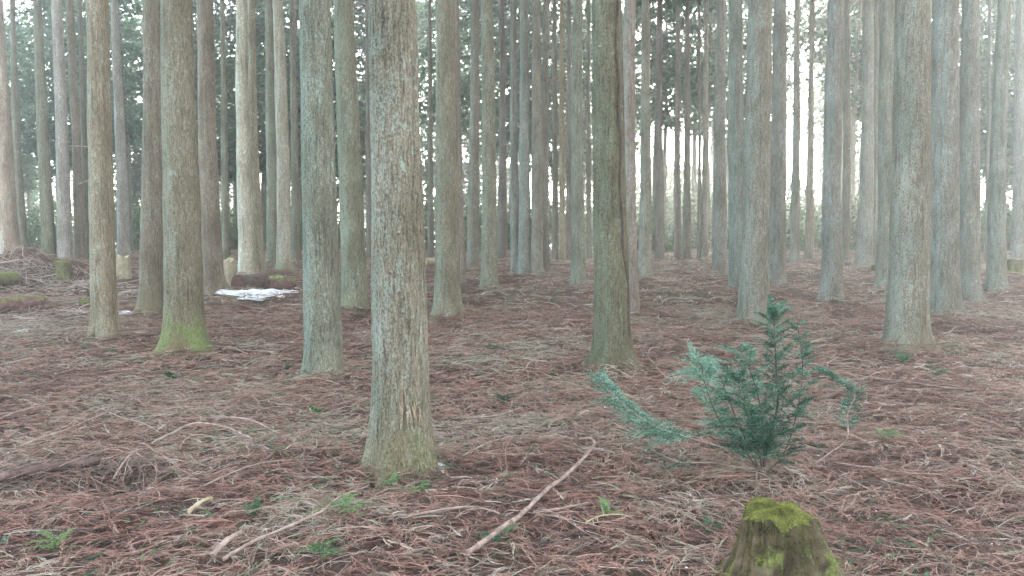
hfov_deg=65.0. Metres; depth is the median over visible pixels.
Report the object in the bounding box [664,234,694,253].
shrub
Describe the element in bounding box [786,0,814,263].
conifer tree
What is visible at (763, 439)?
sapling
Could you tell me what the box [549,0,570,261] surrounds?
conifer tree
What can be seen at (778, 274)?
conifer tree
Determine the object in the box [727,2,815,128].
background tree
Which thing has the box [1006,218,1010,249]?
shrub
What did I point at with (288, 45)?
background tree
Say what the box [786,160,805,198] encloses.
background tree
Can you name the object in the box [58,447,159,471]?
fallen branch
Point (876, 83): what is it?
conifer tree
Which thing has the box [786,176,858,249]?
shrub
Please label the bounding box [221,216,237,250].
shrub
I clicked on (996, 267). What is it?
conifer tree
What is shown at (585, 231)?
shrub
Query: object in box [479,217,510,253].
shrub
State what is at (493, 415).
fallen branch
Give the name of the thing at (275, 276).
tan log
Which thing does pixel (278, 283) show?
rotten log
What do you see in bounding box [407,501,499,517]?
fallen branch
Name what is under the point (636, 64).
background tree
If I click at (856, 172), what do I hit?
background tree
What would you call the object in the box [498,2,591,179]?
background tree
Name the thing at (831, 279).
conifer tree
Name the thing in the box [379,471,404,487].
green sprig
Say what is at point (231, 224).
shrub
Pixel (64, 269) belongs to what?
mossy stump
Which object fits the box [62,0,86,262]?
conifer tree
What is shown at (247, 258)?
conifer tree
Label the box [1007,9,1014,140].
background tree
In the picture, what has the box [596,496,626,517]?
green sprig
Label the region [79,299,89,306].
mossy log
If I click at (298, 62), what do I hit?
background tree
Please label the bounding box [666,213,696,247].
shrub
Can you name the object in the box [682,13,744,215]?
background tree
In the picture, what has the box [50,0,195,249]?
background tree
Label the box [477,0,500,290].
conifer tree
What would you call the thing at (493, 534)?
fallen branch
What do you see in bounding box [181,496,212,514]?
wood chunk
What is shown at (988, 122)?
conifer tree
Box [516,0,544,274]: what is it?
conifer tree
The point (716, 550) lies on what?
fallen branch
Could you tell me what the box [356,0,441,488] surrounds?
conifer tree
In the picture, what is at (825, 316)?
fallen branch
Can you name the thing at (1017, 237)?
conifer tree
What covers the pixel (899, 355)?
green sprig
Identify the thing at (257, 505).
green sprig
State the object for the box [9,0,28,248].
conifer tree
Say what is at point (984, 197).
background tree
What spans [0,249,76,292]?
brush pile
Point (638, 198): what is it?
shrub
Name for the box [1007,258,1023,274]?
yellowish stump
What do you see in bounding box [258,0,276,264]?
conifer tree
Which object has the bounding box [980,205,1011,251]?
shrub
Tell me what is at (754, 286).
conifer tree
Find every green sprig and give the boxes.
[22,527,76,550]
[157,372,183,382]
[243,497,264,514]
[278,361,290,371]
[295,536,345,558]
[304,492,371,515]
[307,405,322,415]
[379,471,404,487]
[400,482,432,492]
[475,522,519,545]
[483,343,500,350]
[492,393,514,402]
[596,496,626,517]
[693,514,723,532]
[867,427,904,440]
[889,351,913,363]
[919,365,951,376]
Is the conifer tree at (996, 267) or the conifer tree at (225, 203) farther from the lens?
the conifer tree at (225, 203)
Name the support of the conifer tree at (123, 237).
on the ground at (308, 560)
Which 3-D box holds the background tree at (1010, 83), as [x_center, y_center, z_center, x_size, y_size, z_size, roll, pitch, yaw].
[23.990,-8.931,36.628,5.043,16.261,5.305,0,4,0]
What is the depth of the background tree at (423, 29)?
36.23 m
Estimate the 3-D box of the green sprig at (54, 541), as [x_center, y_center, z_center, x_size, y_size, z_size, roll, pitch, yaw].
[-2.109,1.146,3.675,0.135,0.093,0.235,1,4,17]
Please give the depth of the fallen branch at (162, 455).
4.90 m
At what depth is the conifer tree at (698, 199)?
24.91 m
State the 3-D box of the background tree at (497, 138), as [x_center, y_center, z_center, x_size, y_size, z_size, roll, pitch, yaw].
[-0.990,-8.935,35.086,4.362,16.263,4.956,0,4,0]
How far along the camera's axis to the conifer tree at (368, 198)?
24.59 m
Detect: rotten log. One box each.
[231,273,269,289]
[270,277,296,289]
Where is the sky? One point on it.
(803, 164)
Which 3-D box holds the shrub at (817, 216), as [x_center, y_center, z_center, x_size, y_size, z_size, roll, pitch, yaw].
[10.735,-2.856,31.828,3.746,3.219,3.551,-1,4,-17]
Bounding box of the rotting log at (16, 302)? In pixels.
[0,295,44,312]
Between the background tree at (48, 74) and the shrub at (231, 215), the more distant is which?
the shrub at (231, 215)
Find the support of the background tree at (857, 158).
on the ground at (308, 560)
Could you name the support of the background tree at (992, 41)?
on the ground at (308, 560)
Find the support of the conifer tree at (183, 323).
on the ground at (308, 560)
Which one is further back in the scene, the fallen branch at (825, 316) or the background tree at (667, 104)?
the background tree at (667, 104)
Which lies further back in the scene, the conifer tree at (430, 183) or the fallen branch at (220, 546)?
the conifer tree at (430, 183)
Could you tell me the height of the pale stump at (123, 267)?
0.540 m
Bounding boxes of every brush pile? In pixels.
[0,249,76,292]
[0,252,138,295]
[0,270,138,296]
[0,303,158,333]
[0,444,137,507]
[72,449,205,504]
[117,289,138,301]
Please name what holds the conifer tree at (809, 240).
on the ground at (308, 560)
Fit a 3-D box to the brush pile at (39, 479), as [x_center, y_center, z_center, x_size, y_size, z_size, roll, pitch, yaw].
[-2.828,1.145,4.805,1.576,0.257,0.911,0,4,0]
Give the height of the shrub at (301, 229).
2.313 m
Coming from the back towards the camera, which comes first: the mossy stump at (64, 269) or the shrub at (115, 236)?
the shrub at (115, 236)
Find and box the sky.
[3,0,1012,235]
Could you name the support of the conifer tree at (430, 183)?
on the ground at (308, 560)
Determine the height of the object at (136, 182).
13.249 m
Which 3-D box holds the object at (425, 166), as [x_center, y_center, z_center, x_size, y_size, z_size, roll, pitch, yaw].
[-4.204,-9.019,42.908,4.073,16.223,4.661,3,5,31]
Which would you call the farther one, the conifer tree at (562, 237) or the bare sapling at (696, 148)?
the bare sapling at (696, 148)
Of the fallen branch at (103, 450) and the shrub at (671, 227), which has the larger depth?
the shrub at (671, 227)
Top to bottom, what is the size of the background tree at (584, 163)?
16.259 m
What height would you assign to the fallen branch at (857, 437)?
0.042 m
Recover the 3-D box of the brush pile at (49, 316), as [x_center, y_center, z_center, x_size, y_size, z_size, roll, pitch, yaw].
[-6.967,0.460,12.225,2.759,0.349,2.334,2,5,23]
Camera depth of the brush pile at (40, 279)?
16.32 m
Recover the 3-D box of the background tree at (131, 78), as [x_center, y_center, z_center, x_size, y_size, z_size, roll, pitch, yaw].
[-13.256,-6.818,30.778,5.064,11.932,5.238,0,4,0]
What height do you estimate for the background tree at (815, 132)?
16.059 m
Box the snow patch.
[216,289,294,300]
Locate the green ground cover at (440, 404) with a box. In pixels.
[0,242,1023,575]
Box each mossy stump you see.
[55,260,73,280]
[707,496,860,575]
[871,264,875,272]
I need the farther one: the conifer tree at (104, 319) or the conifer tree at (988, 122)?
the conifer tree at (988, 122)
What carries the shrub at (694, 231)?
on the ground at (308, 560)
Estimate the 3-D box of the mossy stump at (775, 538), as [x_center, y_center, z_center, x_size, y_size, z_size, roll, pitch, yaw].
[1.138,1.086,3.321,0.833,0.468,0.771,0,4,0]
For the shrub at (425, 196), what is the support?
on the ground at (308, 560)
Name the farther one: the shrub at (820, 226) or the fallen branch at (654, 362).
the shrub at (820, 226)
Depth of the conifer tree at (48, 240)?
22.13 m
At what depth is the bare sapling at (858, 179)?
33.40 m
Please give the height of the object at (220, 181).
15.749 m
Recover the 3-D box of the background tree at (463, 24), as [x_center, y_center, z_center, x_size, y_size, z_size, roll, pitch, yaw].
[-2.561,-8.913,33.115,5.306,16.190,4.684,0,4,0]
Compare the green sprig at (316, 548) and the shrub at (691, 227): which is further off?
the shrub at (691, 227)
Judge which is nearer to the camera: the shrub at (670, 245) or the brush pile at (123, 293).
the brush pile at (123, 293)
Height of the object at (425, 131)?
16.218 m
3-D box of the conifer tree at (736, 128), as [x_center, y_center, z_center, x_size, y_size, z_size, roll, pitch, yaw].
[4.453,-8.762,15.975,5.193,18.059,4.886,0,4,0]
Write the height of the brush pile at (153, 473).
0.240 m
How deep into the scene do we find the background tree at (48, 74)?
31.23 m
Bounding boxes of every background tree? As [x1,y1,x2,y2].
[4,0,86,164]
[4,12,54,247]
[5,0,132,247]
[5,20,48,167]
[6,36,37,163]
[7,0,142,205]
[10,3,86,226]
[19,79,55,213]
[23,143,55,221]
[44,0,142,205]
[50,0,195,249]
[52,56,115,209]
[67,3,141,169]
[110,0,235,171]
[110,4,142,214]
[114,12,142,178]
[127,0,263,178]
[194,2,264,249]
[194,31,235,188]
[195,0,300,203]
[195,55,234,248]
[196,2,300,251]
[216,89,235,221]
[218,3,298,198]
[219,183,233,222]
[225,0,364,136]
[225,2,334,152]
[228,0,363,249]
[286,0,424,179]
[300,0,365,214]
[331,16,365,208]
[335,0,435,164]
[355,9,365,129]
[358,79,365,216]
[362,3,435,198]
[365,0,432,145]
[416,0,496,198]
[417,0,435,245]
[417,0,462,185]
[417,0,509,210]
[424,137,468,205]
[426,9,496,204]
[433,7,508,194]
[459,0,531,201]
[459,0,566,246]
[459,0,571,173]
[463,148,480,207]
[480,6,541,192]
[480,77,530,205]
[495,0,591,184]
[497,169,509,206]
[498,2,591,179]
[509,0,591,218]
[541,0,592,224]
[549,10,592,189]
[549,110,592,220]
[557,0,654,165]
[558,1,592,204]
[590,0,640,137]
[621,0,696,148]
[622,0,716,250]
[622,0,727,250]
[622,9,672,174]
[636,124,653,200]
[636,134,652,205]
[650,4,728,229]
[653,0,747,248]
[668,7,747,219]
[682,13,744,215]
[701,0,747,209]
[702,0,792,148]
[702,0,820,142]
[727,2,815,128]
[743,0,825,119]
[772,0,856,193]
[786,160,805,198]
[787,0,859,197]
[788,0,860,190]
[788,0,931,247]
[802,0,859,196]
[820,3,862,171]
[842,1,931,181]
[855,128,859,193]
[855,132,860,203]
[931,0,996,129]
[931,0,1015,158]
[931,1,994,130]
[959,0,1015,206]
[959,4,1011,172]
[960,2,1014,181]
[979,6,1014,207]
[981,98,1011,244]
[983,15,1014,192]
[991,5,1014,190]
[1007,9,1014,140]
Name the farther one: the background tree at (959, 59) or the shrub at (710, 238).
the background tree at (959, 59)
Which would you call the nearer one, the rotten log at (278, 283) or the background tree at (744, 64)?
the rotten log at (278, 283)
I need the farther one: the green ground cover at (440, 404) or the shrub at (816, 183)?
the shrub at (816, 183)
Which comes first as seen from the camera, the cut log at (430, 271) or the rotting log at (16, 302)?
the rotting log at (16, 302)
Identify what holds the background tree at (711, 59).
on the ground at (308, 560)
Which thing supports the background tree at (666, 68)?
on the ground at (308, 560)
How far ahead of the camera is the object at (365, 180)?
45.00 m
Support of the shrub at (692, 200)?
on the ground at (308, 560)
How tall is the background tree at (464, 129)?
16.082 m
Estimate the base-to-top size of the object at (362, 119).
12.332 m
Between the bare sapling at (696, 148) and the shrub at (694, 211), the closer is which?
the bare sapling at (696, 148)
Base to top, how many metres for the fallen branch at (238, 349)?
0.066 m
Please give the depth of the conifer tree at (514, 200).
20.26 m
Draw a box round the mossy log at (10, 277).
[0,271,19,285]
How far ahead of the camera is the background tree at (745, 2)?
38.63 m
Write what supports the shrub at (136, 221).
on the ground at (308, 560)
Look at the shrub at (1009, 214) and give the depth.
32.21 m
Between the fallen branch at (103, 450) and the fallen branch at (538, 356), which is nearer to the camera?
the fallen branch at (103, 450)
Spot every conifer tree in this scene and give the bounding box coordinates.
[0,0,29,253]
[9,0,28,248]
[23,0,56,257]
[49,0,72,258]
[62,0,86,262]
[66,0,124,338]
[77,0,88,258]
[111,0,141,258]
[132,0,163,314]
[148,0,216,358]
[196,0,234,294]
[219,0,232,259]
[228,0,258,274]
[248,0,268,272]
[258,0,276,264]
[264,0,298,271]
[272,0,301,260]
[298,0,344,380]
[334,0,370,311]
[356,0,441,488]
[365,0,371,259]
[418,0,433,257]
[428,0,468,321]
[454,0,469,285]
[466,0,481,267]
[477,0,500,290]
[494,0,509,258]
[497,0,519,272]
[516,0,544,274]
[518,0,559,274]
[541,0,563,271]
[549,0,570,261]
[556,0,570,261]
[558,0,571,260]
[569,0,591,286]
[579,0,643,373]
[585,0,591,257]
[623,0,668,315]
[636,0,700,262]
[637,0,655,277]
[656,0,703,259]
[672,0,697,258]
[674,0,713,259]
[696,4,708,259]
[704,0,728,275]
[723,0,744,290]
[734,0,774,324]
[770,0,788,286]
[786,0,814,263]
[801,0,827,259]
[815,0,847,301]
[842,0,861,262]
[849,0,873,267]
[858,0,879,263]
[873,0,894,289]
[878,0,942,355]
[930,0,972,317]
[959,0,992,304]
[980,0,994,261]
[982,0,1021,292]
[1009,0,1023,263]
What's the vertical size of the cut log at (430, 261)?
0.187 m
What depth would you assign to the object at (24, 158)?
37.01 m
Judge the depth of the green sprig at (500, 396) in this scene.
6.95 m
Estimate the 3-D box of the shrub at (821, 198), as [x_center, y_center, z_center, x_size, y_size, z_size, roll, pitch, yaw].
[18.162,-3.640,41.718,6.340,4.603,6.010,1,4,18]
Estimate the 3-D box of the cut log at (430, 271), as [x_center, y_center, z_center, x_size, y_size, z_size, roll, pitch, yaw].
[-1.905,-0.339,18.899,0.521,0.224,0.214,-4,6,-43]
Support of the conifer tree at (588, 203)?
on the ground at (308, 560)
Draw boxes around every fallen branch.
[0,399,106,418]
[20,382,153,446]
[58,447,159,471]
[109,411,165,432]
[112,448,141,478]
[136,443,192,476]
[151,422,254,443]
[185,346,264,350]
[203,530,244,557]
[213,414,280,433]
[222,485,368,560]
[319,405,367,449]
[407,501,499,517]
[459,436,512,468]
[466,406,526,419]
[466,437,610,554]
[524,354,567,369]
[532,508,602,542]
[582,507,624,525]
[647,347,673,381]
[666,303,721,327]
[698,533,732,566]
[708,285,734,292]
[800,313,847,329]
[835,434,876,445]
[836,462,940,474]
[849,370,1003,393]
[939,326,971,334]
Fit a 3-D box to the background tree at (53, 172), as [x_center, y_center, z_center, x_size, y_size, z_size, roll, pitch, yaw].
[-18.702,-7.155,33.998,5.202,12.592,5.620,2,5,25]
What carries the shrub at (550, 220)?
on the ground at (308, 560)
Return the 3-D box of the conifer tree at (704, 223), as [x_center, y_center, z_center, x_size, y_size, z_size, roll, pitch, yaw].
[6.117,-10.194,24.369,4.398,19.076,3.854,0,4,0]
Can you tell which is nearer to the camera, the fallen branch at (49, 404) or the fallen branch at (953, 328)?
the fallen branch at (49, 404)
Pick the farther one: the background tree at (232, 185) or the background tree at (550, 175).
the background tree at (232, 185)
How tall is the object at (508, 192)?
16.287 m
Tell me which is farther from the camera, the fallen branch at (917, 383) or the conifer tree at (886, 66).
the conifer tree at (886, 66)
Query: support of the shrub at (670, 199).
on the ground at (308, 560)
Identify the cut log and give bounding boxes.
[425,258,434,264]
[426,269,434,276]
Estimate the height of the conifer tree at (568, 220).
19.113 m
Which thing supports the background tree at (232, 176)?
on the ground at (308, 560)
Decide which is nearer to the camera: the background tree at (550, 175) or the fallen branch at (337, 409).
the fallen branch at (337, 409)
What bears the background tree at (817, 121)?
on the ground at (308, 560)
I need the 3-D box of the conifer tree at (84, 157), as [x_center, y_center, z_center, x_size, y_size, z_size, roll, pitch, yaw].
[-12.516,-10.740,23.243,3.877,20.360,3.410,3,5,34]
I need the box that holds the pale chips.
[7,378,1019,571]
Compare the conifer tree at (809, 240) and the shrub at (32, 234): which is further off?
the shrub at (32, 234)
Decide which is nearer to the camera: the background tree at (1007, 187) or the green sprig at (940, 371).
the green sprig at (940, 371)
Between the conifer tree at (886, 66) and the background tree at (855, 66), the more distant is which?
the background tree at (855, 66)
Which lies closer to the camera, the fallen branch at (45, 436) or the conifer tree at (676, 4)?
the fallen branch at (45, 436)
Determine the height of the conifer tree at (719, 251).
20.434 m
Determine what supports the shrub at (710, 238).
on the ground at (308, 560)
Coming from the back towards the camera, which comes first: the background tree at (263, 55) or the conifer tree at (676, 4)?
the background tree at (263, 55)
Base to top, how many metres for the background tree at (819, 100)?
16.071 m
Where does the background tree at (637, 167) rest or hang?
on the ground at (308, 560)
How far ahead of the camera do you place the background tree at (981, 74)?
35.37 m
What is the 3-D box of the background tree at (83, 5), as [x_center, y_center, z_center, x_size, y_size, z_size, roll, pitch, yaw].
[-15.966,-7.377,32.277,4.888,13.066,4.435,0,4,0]
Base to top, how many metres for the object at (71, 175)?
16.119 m
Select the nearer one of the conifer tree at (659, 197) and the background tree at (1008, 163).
the conifer tree at (659, 197)
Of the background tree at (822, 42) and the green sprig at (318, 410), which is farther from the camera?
the background tree at (822, 42)
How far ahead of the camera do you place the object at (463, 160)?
71.49 m
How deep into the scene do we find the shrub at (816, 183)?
41.21 m
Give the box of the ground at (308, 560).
[0,238,1023,575]
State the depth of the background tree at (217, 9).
31.42 m
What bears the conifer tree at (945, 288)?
on the ground at (308, 560)
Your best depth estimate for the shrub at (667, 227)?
30.55 m
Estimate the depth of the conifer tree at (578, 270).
16.91 m
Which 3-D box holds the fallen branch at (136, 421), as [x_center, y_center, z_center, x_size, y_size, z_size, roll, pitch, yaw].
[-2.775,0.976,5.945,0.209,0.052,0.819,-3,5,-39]
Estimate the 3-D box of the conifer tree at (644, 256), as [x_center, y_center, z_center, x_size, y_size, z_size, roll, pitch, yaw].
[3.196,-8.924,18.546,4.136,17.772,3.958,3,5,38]
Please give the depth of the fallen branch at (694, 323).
11.51 m
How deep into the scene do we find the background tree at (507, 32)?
32.45 m
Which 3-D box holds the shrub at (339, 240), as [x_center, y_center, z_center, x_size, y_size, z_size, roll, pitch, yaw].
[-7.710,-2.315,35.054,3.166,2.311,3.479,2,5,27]
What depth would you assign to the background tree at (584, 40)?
34.67 m
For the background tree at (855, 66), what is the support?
on the ground at (308, 560)
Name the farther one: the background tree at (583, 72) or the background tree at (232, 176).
the background tree at (583, 72)
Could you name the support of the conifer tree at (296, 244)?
on the ground at (308, 560)
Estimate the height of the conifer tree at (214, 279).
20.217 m
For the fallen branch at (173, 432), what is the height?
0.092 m
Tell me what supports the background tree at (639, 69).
on the ground at (308, 560)
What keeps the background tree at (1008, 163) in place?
on the ground at (308, 560)
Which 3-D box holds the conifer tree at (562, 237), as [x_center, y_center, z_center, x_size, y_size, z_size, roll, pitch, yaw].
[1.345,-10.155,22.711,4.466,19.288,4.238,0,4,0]
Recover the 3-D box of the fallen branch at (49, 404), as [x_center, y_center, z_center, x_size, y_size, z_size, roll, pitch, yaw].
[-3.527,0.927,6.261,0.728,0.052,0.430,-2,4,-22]
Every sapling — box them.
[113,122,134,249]
[581,294,870,476]
[664,118,673,247]
[691,93,710,200]
[856,143,860,239]
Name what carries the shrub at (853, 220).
on the ground at (308, 560)
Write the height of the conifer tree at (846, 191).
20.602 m
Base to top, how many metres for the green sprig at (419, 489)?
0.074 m
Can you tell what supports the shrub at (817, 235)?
on the ground at (308, 560)
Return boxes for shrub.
[25,190,73,247]
[26,206,72,249]
[72,187,140,246]
[72,218,135,251]
[114,183,140,250]
[220,203,266,247]
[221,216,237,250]
[229,184,339,242]
[264,206,340,247]
[337,209,340,249]
[423,166,508,249]
[423,179,466,250]
[424,197,497,251]
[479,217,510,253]
[507,192,565,248]
[549,175,639,243]
[565,214,592,249]
[585,154,712,246]
[636,196,673,252]
[637,210,682,251]
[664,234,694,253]
[666,166,727,246]
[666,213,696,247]
[667,192,728,246]
[668,202,728,249]
[672,197,728,248]
[708,226,728,249]
[786,173,821,214]
[786,174,821,246]
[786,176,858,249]
[786,213,820,252]
[802,182,858,220]
[814,192,858,251]
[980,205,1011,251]
[981,196,1011,250]
[982,192,1011,215]
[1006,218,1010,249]
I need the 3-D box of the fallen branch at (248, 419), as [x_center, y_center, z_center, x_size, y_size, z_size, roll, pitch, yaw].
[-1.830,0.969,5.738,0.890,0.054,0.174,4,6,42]
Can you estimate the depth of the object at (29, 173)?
40.01 m
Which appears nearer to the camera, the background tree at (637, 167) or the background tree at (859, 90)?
the background tree at (859, 90)
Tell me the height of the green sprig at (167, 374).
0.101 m
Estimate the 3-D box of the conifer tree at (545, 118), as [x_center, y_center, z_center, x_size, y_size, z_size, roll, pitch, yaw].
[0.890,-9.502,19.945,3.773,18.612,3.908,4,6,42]
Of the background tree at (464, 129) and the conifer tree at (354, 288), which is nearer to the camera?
the conifer tree at (354, 288)
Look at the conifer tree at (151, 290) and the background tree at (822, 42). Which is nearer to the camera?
the conifer tree at (151, 290)
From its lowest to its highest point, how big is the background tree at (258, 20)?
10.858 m
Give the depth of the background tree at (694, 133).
36.89 m
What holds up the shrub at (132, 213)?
on the ground at (308, 560)
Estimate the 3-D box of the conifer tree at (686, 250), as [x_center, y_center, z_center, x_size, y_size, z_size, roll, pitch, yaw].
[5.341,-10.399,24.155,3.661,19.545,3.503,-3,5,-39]
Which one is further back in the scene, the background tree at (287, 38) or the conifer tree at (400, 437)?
the background tree at (287, 38)
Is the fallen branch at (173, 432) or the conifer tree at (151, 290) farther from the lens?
the conifer tree at (151, 290)
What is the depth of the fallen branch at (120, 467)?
4.86 m
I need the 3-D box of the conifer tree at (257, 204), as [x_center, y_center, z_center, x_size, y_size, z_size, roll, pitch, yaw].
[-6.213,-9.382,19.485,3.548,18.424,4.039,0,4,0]
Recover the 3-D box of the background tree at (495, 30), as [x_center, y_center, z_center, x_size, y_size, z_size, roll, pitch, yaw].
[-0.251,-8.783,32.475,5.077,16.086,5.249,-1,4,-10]
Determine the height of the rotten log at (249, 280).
0.385 m
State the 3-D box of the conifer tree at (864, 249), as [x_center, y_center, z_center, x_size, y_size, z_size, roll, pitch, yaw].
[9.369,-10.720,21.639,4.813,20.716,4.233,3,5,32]
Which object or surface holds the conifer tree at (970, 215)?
on the ground at (308, 560)
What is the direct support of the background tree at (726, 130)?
on the ground at (308, 560)
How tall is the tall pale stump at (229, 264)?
0.696 m
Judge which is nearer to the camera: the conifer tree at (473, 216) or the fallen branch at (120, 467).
the fallen branch at (120, 467)
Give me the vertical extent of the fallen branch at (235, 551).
0.106 m
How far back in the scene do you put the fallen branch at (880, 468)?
4.80 m
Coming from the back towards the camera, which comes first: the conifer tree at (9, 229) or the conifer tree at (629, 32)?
the conifer tree at (9, 229)
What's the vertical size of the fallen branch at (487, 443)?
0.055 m
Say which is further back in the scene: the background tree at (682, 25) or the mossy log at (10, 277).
the background tree at (682, 25)
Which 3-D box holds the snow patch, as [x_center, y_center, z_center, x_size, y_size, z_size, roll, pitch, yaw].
[-4.888,0.087,15.615,1.218,0.170,1.716,1,4,19]
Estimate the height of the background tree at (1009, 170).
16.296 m
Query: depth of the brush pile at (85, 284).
15.91 m
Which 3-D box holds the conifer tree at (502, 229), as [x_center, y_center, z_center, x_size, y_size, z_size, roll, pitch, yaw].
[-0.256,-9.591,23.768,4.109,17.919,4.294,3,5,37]
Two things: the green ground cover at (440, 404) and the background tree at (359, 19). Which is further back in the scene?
the background tree at (359, 19)
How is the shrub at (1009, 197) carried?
on the ground at (308, 560)
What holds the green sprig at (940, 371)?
on the ground at (308, 560)
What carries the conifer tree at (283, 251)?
on the ground at (308, 560)
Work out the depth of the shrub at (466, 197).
37.68 m
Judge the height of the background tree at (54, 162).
13.409 m
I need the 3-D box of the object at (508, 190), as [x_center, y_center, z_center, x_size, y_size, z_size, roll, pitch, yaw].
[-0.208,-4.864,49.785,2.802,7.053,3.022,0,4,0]
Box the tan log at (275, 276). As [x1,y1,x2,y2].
[245,274,282,277]
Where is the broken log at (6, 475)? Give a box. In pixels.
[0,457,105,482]
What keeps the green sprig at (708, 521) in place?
on the ground at (308, 560)
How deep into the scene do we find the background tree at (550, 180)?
47.81 m
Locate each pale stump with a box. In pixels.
[116,254,131,278]
[223,256,235,284]
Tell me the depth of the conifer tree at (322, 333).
7.73 m
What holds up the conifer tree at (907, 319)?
on the ground at (308, 560)
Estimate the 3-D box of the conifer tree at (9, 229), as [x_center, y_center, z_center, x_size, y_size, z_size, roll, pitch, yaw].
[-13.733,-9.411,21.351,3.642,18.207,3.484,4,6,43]
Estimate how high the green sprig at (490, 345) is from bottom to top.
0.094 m
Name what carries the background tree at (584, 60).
on the ground at (308, 560)
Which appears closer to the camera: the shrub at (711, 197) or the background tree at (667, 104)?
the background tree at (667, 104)
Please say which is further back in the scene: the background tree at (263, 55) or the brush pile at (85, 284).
the background tree at (263, 55)
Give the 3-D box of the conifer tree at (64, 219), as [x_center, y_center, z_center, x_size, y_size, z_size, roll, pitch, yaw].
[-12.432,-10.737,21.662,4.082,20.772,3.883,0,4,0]
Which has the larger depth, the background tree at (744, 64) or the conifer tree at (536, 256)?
the background tree at (744, 64)
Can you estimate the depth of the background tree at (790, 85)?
38.42 m
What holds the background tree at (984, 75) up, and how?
on the ground at (308, 560)
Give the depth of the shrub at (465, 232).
30.46 m
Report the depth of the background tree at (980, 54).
35.20 m
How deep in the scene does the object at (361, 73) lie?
40.47 m
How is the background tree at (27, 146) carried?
on the ground at (308, 560)
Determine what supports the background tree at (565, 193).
on the ground at (308, 560)
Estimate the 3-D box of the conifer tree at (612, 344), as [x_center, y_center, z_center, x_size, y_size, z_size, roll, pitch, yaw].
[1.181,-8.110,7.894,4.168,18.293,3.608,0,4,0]
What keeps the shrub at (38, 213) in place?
on the ground at (308, 560)
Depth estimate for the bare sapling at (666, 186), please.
30.39 m

